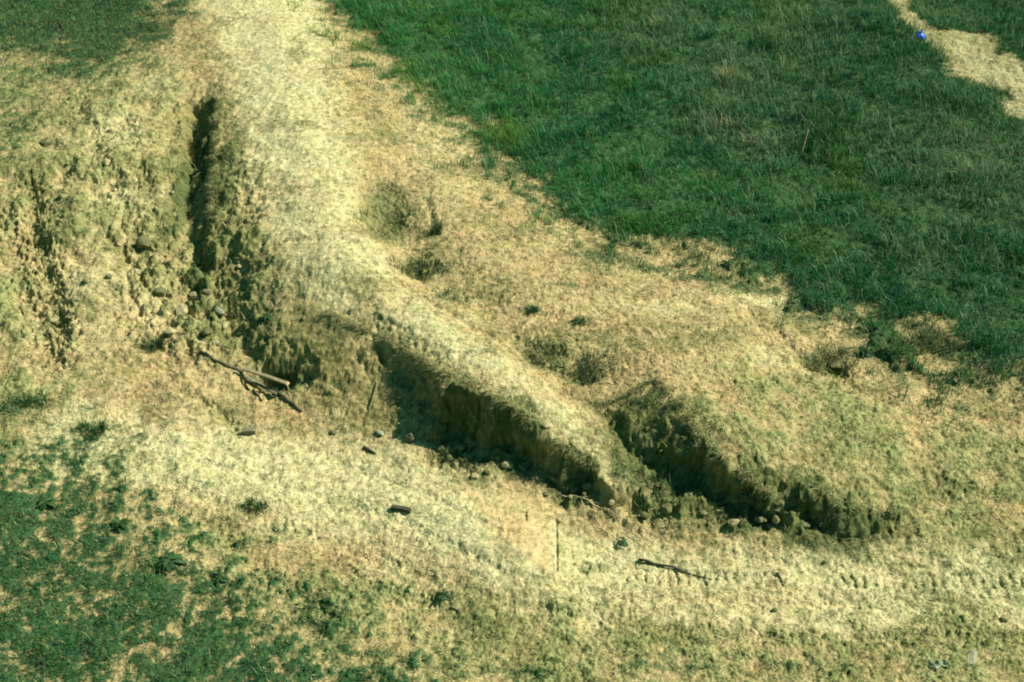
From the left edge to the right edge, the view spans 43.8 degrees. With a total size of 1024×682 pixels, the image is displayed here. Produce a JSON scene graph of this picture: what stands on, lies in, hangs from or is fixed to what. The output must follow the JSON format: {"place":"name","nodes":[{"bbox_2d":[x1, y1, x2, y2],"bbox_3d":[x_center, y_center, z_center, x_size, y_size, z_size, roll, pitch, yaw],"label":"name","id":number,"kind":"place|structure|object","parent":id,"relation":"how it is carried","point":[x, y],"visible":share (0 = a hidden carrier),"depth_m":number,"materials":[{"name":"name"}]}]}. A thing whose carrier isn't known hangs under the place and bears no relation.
{"place":"outdoors","nodes":[
{"label":"outdoors","id":0,"kind":"place"},
{"bbox_2d":[136,332,168,352],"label":"grass tussock","id":1,"kind":"object","parent":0,"point":[159,341],"depth_m":32.15,"materials":[{"name":"green plant"}]},
{"bbox_2d":[0,0,1023,552],"bbox_3d":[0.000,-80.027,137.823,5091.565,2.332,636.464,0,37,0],"label":"earth bank terrain","id":2,"kind":"structure","parent":0,"point":[402,380],"depth_m":32.66,"materials":[{"name":"soil"}]},
{"bbox_2d":[39,137,52,146],"bbox_3d":[-14.245,-6.104,38.956,0.321,0.232,0.409,28,45,32],"label":"earth clod","id":3,"kind":"object","parent":2,"relation":"on","point":[46,141],"visible":1,"depth_m":38.86,"materials":[{"name":"beige soil"}]},
{"bbox_2d":[48,317,57,322],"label":"earth clod","id":4,"kind":"object","parent":2,"relation":"on","point":[53,319],"visible":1,"depth_m":32.76,"materials":[{"name":"beige soil"}]},
{"bbox_2d":[58,193,65,198],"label":"earth clod","id":5,"kind":"object","parent":2,"relation":"on","point":[62,195],"visible":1,"depth_m":36.34,"materials":[{"name":"beige soil"}]},
{"bbox_2d":[102,159,110,165],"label":"earth clod","id":6,"kind":"object","parent":2,"relation":"on","point":[105,162],"visible":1,"depth_m":37.55,"materials":[{"name":"beige soil"}]},
{"bbox_2d":[105,273,111,278],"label":"earth clod","id":7,"kind":"object","parent":2,"relation":"on","point":[108,276],"visible":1,"depth_m":33.66,"materials":[{"name":"beige soil"}]},
{"bbox_2d":[133,268,140,274],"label":"earth clod","id":8,"kind":"object","parent":2,"relation":"on","point":[137,271],"visible":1,"depth_m":34.23,"materials":[{"name":"beige soil"}]},
{"bbox_2d":[136,235,150,248],"bbox_3d":[-10.162,-2.716,35.046,0.353,0.325,0.433,16,40,20],"label":"earth clod","id":9,"kind":"object","parent":2,"relation":"on","point":[142,241],"visible":1,"depth_m":34.93,"materials":[{"name":"beige soil"}]},
{"bbox_2d":[154,287,166,295],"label":"earth clod","id":10,"kind":"object","parent":2,"relation":"on","point":[159,291],"visible":1,"depth_m":33.55,"materials":[{"name":"beige soil"}]},
{"bbox_2d":[175,303,188,315],"bbox_3d":[-8.594,-0.800,33.211,0.368,0.250,0.515,-10,38,-13],"label":"boulder","id":11,"kind":"object","parent":2,"relation":"on","point":[182,308],"visible":0.83,"depth_m":33.12,"materials":[{"name":"beige stone"}]},
{"bbox_2d":[189,291,198,299],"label":"boulder","id":12,"kind":"object","parent":2,"relation":"on","point":[193,295],"visible":0.94,"depth_m":33.71,"materials":[{"name":"beige stone"}]},
{"bbox_2d":[201,329,212,335],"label":"earth clod","id":13,"kind":"object","parent":2,"relation":"on","point":[204,332],"visible":1,"depth_m":32.29,"materials":[{"name":"beige soil"}]},
{"bbox_2d":[214,307,224,315],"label":"boulder","id":14,"kind":"object","parent":2,"relation":"on","point":[219,311],"visible":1,"depth_m":32.83,"materials":[{"name":"grey stone"}]},
{"bbox_2d":[199,351,243,372],"bbox_3d":[-7.266,0.522,31.828,1.225,0.380,0.090,13,39,17],"label":"wooden pole","id":15,"kind":"object","parent":2,"relation":"on","point":[219,361],"visible":1,"depth_m":31.82,"materials":[{"name":"brown wood"}]},
{"bbox_2d":[234,370,264,385],"bbox_3d":[-6.530,0.945,31.689,0.771,0.432,0.078,7,38,9],"label":"wooden plank","id":16,"kind":"object","parent":2,"relation":"on","point":[241,374],"visible":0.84,"depth_m":31.64,"materials":[{"name":"grey wood"}]},
{"bbox_2d":[245,378,277,394],"bbox_3d":[-6.164,1.108,31.310,1.207,0.234,0.078,28,45,32],"label":"wooden plank","id":17,"kind":"object","parent":2,"relation":"on","point":[262,386],"visible":1,"depth_m":31.25,"materials":[{"name":"grey wood"}]},
{"bbox_2d":[257,313,272,322],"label":"weed plant","id":18,"kind":"object","parent":2,"relation":"on","point":[266,317],"visible":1,"depth_m":32.29,"materials":[{"name":"green plant"}]},
{"bbox_2d":[242,367,288,385],"bbox_3d":[-6.058,0.860,31.270,1.505,0.236,0.101,21,42,26],"label":"wooden plank","id":19,"kind":"object","parent":2,"relation":"on","point":[270,377],"visible":1,"depth_m":31.22,"materials":[{"name":"brown wood"}]},
{"bbox_2d":[368,381,377,413],"bbox_3d":[-3.337,1.345,30.543,0.048,0.404,0.800,8,38,10],"label":"root","id":20,"kind":"object","parent":2,"relation":"attached to","point":[373,396],"visible":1,"depth_m":30.55,"materials":[{"name":"wood"}]},
{"bbox_2d":[383,254,430,278],"bbox_3d":[-2.775,-1.988,33.624,1.356,0.873,0.984,-7,38,-9],"label":"grass tussock","id":21,"kind":"object","parent":2,"relation":"on","point":[411,266],"depth_m":33.73,"materials":[{"name":"plant"}]},
{"bbox_2d":[403,430,414,441],"bbox_3d":[-2.401,2.232,29.768,0.343,0.237,0.255,23,43,27],"label":"earth clod","id":22,"kind":"object","parent":2,"relation":"on","point":[409,436],"visible":1,"depth_m":29.69,"materials":[{"name":"brown soil"}]},
{"bbox_2d":[426,217,448,235],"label":"grass tussock","id":23,"kind":"object","parent":2,"relation":"on","point":[433,230],"depth_m":34.70,"materials":[{"name":"green plant"}]},
{"bbox_2d":[437,445,444,450],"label":"earth clod","id":24,"kind":"object","parent":2,"relation":"on","point":[441,447],"visible":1,"depth_m":29.53,"materials":[{"name":"brown soil"}]},
{"bbox_2d":[454,443,465,449],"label":"earth clod","id":25,"kind":"object","parent":2,"relation":"on","point":[461,446],"visible":1,"depth_m":29.45,"materials":[{"name":"soil"}]},
{"bbox_2d":[462,452,468,457],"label":"earth clod","id":26,"kind":"object","parent":2,"relation":"on","point":[465,454],"visible":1,"depth_m":29.35,"materials":[{"name":"brown soil"}]},
{"bbox_2d":[466,405,479,425],"bbox_3d":[-0.904,1.713,29.347,0.057,0.362,0.462,-29,46,-33],"label":"root","id":27,"kind":"object","parent":2,"relation":"on","point":[472,414],"visible":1,"depth_m":29.34,"materials":[{"name":"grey wood"}]},
{"bbox_2d":[500,460,513,469],"bbox_3d":[-0.117,2.827,29.020,0.294,0.198,0.225,32,48,35],"label":"earth clod","id":28,"kind":"object","parent":2,"relation":"on","point":[506,464],"visible":1,"depth_m":28.95,"materials":[{"name":"soil"}]},
{"bbox_2d":[0,0,1022,681],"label":"short green grass","id":29,"kind":"structure","parent":2,"relation":"on","point":[84,448],"depth_m":27.45,"materials":[{"name":"green plant"}]},
{"bbox_2d":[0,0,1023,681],"bbox_3d":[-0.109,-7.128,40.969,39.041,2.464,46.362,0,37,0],"label":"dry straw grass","id":30,"kind":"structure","parent":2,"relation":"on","point":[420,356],"depth_m":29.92,"materials":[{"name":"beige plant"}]},
{"bbox_2d":[519,464,526,471],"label":"earth clod","id":31,"kind":"object","parent":2,"relation":"on","point":[523,467],"visible":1,"depth_m":28.99,"materials":[{"name":"soil"}]},
{"bbox_2d":[501,319,561,366],"bbox_3d":[0.515,0.084,31.004,1.402,0.480,1.680,-16,40,-20],"label":"shrub","id":32,"kind":"object","parent":2,"relation":"on","point":[534,354],"visible":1,"depth_m":31.01,"materials":[{"name":"brown plant"}]},
{"bbox_2d":[526,304,537,312],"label":"grass tussock","id":33,"kind":"object","parent":2,"relation":"on","point":[531,309],"depth_m":31.90,"materials":[{"name":"green plant"}]},
{"bbox_2d":[541,421,551,427],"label":"stone","id":34,"kind":"object","parent":2,"relation":"on","point":[546,424],"visible":1,"depth_m":28.74,"materials":[{"name":"beige stone"}]},
{"bbox_2d":[549,474,555,481],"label":"earth clod","id":35,"kind":"object","parent":2,"relation":"on","point":[552,477],"visible":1,"depth_m":28.69,"materials":[{"name":"soil"}]},
{"bbox_2d":[570,486,581,494],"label":"earth clod","id":36,"kind":"object","parent":2,"relation":"on","point":[575,490],"visible":1,"depth_m":28.55,"materials":[{"name":"soil"}]},
{"bbox_2d":[572,314,586,324],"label":"grass tussock","id":37,"kind":"object","parent":2,"relation":"on","point":[578,319],"depth_m":31.57,"materials":[{"name":"green plant"}]},
{"bbox_2d":[583,481,592,489],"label":"earth clod","id":38,"kind":"object","parent":2,"relation":"on","point":[587,485],"visible":1,"depth_m":28.38,"materials":[{"name":"soil"}]},
{"bbox_2d":[558,494,619,516],"bbox_3d":[1.755,3.575,28.233,1.569,0.240,0.224,21,42,25],"label":"tree branch","id":39,"kind":"object","parent":2,"relation":"on","point":[583,497],"visible":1,"depth_m":28.21,"materials":[{"name":"brown wood"}]},
{"bbox_2d":[555,343,624,383],"bbox_3d":[1.857,0.571,30.494,1.782,0.700,1.074,-14,39,-18],"label":"shrub","id":40,"kind":"object","parent":2,"relation":"on","point":[590,356],"visible":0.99,"depth_m":30.50,"materials":[{"name":"brown plant"}]},
{"bbox_2d":[608,499,614,504],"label":"earth clod","id":41,"kind":"object","parent":2,"relation":"on","point":[611,502],"visible":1,"depth_m":28.05,"materials":[{"name":"beige soil"}]},
{"bbox_2d":[640,511,648,517],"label":"earth clod","id":42,"kind":"object","parent":2,"relation":"on","point":[643,514],"visible":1,"depth_m":27.76,"materials":[{"name":"beige soil"}]},
{"bbox_2d":[661,503,672,514],"bbox_3d":[3.385,3.660,27.832,0.254,0.188,0.289,-29,46,-33],"label":"earth clod","id":43,"kind":"object","parent":2,"relation":"on","point":[666,509],"visible":1,"depth_m":27.76,"materials":[{"name":"beige soil"}]},
{"bbox_2d":[698,510,707,515],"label":"earth clod","id":44,"kind":"object","parent":2,"relation":"on","point":[702,513],"visible":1,"depth_m":27.76,"materials":[{"name":"beige soil"}]},
{"bbox_2d":[721,512,728,518],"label":"earth clod","id":45,"kind":"object","parent":2,"relation":"on","point":[725,515],"visible":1,"depth_m":27.84,"materials":[{"name":"brown soil"}]},
{"bbox_2d":[719,259,736,269],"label":"weed plant","id":46,"kind":"object","parent":2,"relation":"on","point":[725,263],"visible":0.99,"depth_m":34.40,"materials":[{"name":"green plant"}]},
{"bbox_2d":[727,519,738,526],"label":"earth clod","id":47,"kind":"object","parent":2,"relation":"on","point":[736,522],"visible":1,"depth_m":27.58,"materials":[{"name":"beige soil"}]},
{"bbox_2d":[732,497,738,502],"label":"earth clod","id":48,"kind":"object","parent":2,"relation":"on","point":[734,499],"visible":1,"depth_m":27.88,"materials":[{"name":"soil"}]},
{"bbox_2d":[754,514,763,522],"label":"earth clod","id":49,"kind":"object","parent":2,"relation":"on","point":[758,518],"visible":1,"depth_m":27.66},
{"bbox_2d":[771,515,779,523],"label":"earth clod","id":50,"kind":"object","parent":2,"relation":"on","point":[775,519],"visible":1,"depth_m":27.55,"materials":[{"name":"beige soil"}]},
{"bbox_2d":[803,522,809,528],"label":"earth clod","id":51,"kind":"object","parent":2,"relation":"on","point":[806,525],"visible":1,"depth_m":27.47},
{"bbox_2d":[797,332,857,373],"bbox_3d":[7.627,0.402,31.316,1.750,0.653,1.313,-23,43,-27],"label":"shrub","id":52,"kind":"object","parent":2,"relation":"on","point":[823,350],"visible":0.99,"depth_m":31.34,"materials":[{"name":"plant"}]},
{"bbox_2d":[830,358,844,368],"bbox_3d":[8.018,0.565,31.275,0.554,0.198,0.241,-25,44,-29],"label":"earth clod","id":53,"kind":"object","parent":2,"relation":"on","point":[837,363],"visible":1,"depth_m":31.18,"materials":[{"name":"beige soil"}]},
{"bbox_2d":[857,346,870,357],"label":"weed plant","id":54,"kind":"object","parent":2,"relation":"on","point":[866,353],"visible":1,"depth_m":31.32,"materials":[{"name":"green plant"}]},
{"bbox_2d":[0,268,1023,681],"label":"dirt track ground","id":55,"kind":"structure","parent":0,"point":[504,556],"depth_m":26.87,"materials":[{"name":"soil"}]},
{"bbox_2d":[0,389,59,423],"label":"grass tussock","id":56,"kind":"object","parent":55,"relation":"on","point":[26,403],"depth_m":30.29,"materials":[{"name":"green plant"}]},
{"bbox_2d":[37,498,57,511],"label":"weed plant","id":57,"kind":"object","parent":55,"relation":"on","point":[43,504],"visible":1,"depth_m":27.90,"materials":[{"name":"green plant"}]},
{"bbox_2d":[74,416,112,438],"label":"grass tussock","id":58,"kind":"object","parent":55,"relation":"on","point":[99,426],"depth_m":29.75,"materials":[{"name":"green plant"}]},
{"bbox_2d":[111,516,131,529],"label":"weed plant","id":59,"kind":"object","parent":55,"relation":"on","point":[121,523],"visible":1,"depth_m":27.52,"materials":[{"name":"green plant"}]},
{"bbox_2d":[165,328,175,334],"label":"earth clod","id":60,"kind":"object","parent":55,"relation":"on","point":[170,331],"visible":1,"depth_m":32.34,"materials":[{"name":"beige soil"}]},
{"bbox_2d":[156,551,186,574],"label":"weed plant","id":61,"kind":"object","parent":55,"relation":"on","point":[171,559],"visible":1,"depth_m":26.70,"materials":[{"name":"green plant"}]},
{"bbox_2d":[211,569,229,587],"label":"weed plant","id":62,"kind":"object","parent":55,"relation":"on","point":[218,578],"visible":1,"depth_m":26.48,"materials":[{"name":"green plant"}]},
{"bbox_2d":[242,427,255,434],"bbox_3d":[-6.207,2.125,30.048,0.324,0.166,0.156,0,37,0],"label":"wooden block","id":63,"kind":"object","parent":55,"relation":"on","point":[249,431],"depth_m":30.00,"materials":[{"name":"grey wood"}]},
{"bbox_2d":[241,496,272,515],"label":"grass tussock","id":64,"kind":"object","parent":55,"relation":"on","point":[259,504],"depth_m":28.22,"materials":[{"name":"green plant"}]},
{"bbox_2d":[252,389,262,400],"bbox_3d":[-6.203,1.317,31.073,0.063,0.067,0.498,-23,43,-28],"label":"stick","id":65,"kind":"object","parent":55,"relation":"on","point":[255,392],"visible":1,"depth_m":31.08,"materials":[{"name":"brown wood"}]},
{"bbox_2d":[276,390,302,411],"bbox_3d":[-5.425,1.452,30.915,0.976,0.191,0.107,29,46,33],"label":"wooden pole","id":66,"kind":"object","parent":55,"relation":"on","point":[284,397],"visible":1,"depth_m":30.88,"materials":[{"name":"brown wood"}]},
{"bbox_2d":[330,429,336,434],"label":"earth clod","id":67,"kind":"object","parent":55,"relation":"on","point":[333,431],"visible":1,"depth_m":30.11,"materials":[{"name":"brown soil"}]},
{"bbox_2d":[363,445,375,453],"bbox_3d":[-3.322,2.541,29.696,0.361,0.081,0.084,25,44,30],"label":"stick","id":68,"kind":"object","parent":55,"relation":"on","point":[368,449],"visible":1,"depth_m":29.68,"materials":[{"name":"brown wood"}]},
{"bbox_2d":[376,430,383,434],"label":"stone","id":69,"kind":"object","parent":55,"relation":"on","point":[379,432],"visible":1,"depth_m":29.98,"materials":[{"name":"beige stone"}]},
{"bbox_2d":[391,504,411,513],"bbox_3d":[-2.444,3.705,28.090,0.453,0.144,0.110,11,38,14],"label":"wooden board","id":70,"kind":"object","parent":55,"relation":"on","point":[399,508],"visible":1,"depth_m":28.04,"materials":[{"name":"brown wood"}]},
{"bbox_2d":[434,588,451,601],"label":"weed plant","id":71,"kind":"object","parent":55,"relation":"on","point":[442,595],"visible":1,"depth_m":26.18,"materials":[{"name":"green plant"}]},
{"bbox_2d":[451,461,458,468],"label":"earth clod","id":72,"kind":"object","parent":55,"relation":"on","point":[454,464],"visible":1,"depth_m":29.15,"materials":[{"name":"beige soil"}]},
{"bbox_2d":[470,472,478,478],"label":"earth clod","id":73,"kind":"object","parent":55,"relation":"on","point":[473,475],"visible":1,"depth_m":28.85,"materials":[{"name":"beige soil"}]},
{"bbox_2d":[617,537,628,545],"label":"weed plant","id":74,"kind":"object","parent":55,"relation":"on","point":[622,542],"visible":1,"depth_m":27.41,"materials":[{"name":"green plant"}]},
{"bbox_2d":[638,558,711,579],"bbox_3d":[3.440,4.800,26.881,1.590,0.102,0.081,12,39,16],"label":"tree branch","id":75,"kind":"object","parent":55,"relation":"on","point":[657,564],"visible":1,"depth_m":26.90,"materials":[{"name":"brown wood"}]},
{"bbox_2d":[776,572,784,585],"bbox_3d":[5.628,4.985,26.678,0.057,0.094,0.340,-9,38,-12],"label":"stick","id":76,"kind":"object","parent":55,"relation":"on","point":[778,575],"visible":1,"depth_m":26.67,"materials":[{"name":"brown wood"}]},
{"bbox_2d":[928,659,950,669],"bbox_3d":[8.351,6.332,24.916,0.399,0.144,0.210,0,37,0],"label":"plastic scrap","id":77,"kind":"object","parent":55,"relation":"on","point":[939,664],"visible":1,"depth_m":24.90,"materials":[{"name":"grey plastic"}]},
{"bbox_2d":[965,649,977,664],"bbox_3d":[9.040,6.230,25.084,0.267,0.072,0.435,18,41,22],"label":"stone","id":78,"kind":"object","parent":55,"relation":"on","point":[970,655],"visible":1,"depth_m":25.05,"materials":[{"name":"grey stone"}]},
{"bbox_2d":[999,617,1007,621],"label":"earth clod","id":79,"kind":"object","parent":55,"relation":"on","point":[1003,619],"visible":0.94,"depth_m":25.82,"materials":[{"name":"soil"}]},
{"bbox_2d":[282,0,1023,435],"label":"meadow ground","id":80,"kind":"structure","parent":0,"point":[532,48],"depth_m":39.46,"materials":[{"name":"green plant"}]},
{"bbox_2d":[711,110,743,128],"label":"reed clump","id":81,"kind":"object","parent":80,"relation":"on","point":[725,120],"visible":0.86,"depth_m":40.61,"materials":[{"name":"plant"}]},
{"bbox_2d":[716,57,751,80],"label":"reed clump","id":82,"kind":"object","parent":80,"relation":"on","point":[730,73],"visible":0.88,"depth_m":43.21,"materials":[{"name":"plant"}]},
{"bbox_2d":[739,130,761,146],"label":"reed clump","id":83,"kind":"object","parent":80,"relation":"on","point":[749,140],"visible":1,"depth_m":39.75,"materials":[{"name":"plant"}]},
{"bbox_2d":[780,47,798,67],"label":"reed clump","id":84,"kind":"object","parent":80,"relation":"on","point":[783,59],"visible":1,"depth_m":44.11,"materials":[{"name":"plant"}]},
{"bbox_2d":[874,338,914,363],"bbox_3d":[9.451,0.177,31.502,1.058,0.618,0.956,26,44,30],"label":"shrub","id":85,"kind":"object","parent":80,"relation":"on","point":[900,354],"visible":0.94,"depth_m":31.46,"materials":[{"name":"green plant"}]},
{"bbox_2d":[914,30,924,39],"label":"ball","id":86,"kind":"object","parent":80,"relation":"on","point":[920,35],"visible":0.88,"depth_m":46.16,"materials":[{"name":"blue plastic"}]},
{"bbox_2d":[897,320,962,366],"bbox_3d":[10.413,0.073,32.027,1.736,0.485,1.923,28,45,32],"label":"shrub","id":87,"kind":"object","parent":80,"relation":"on","point":[924,337],"visible":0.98,"depth_m":32.20,"materials":[{"name":"plant"}]},
{"bbox_2d":[892,0,1023,117],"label":"sandy path","id":88,"kind":"structure","parent":0,"point":[988,63],"depth_m":45.21,"materials":[{"name":"beige sand"}]}
]}

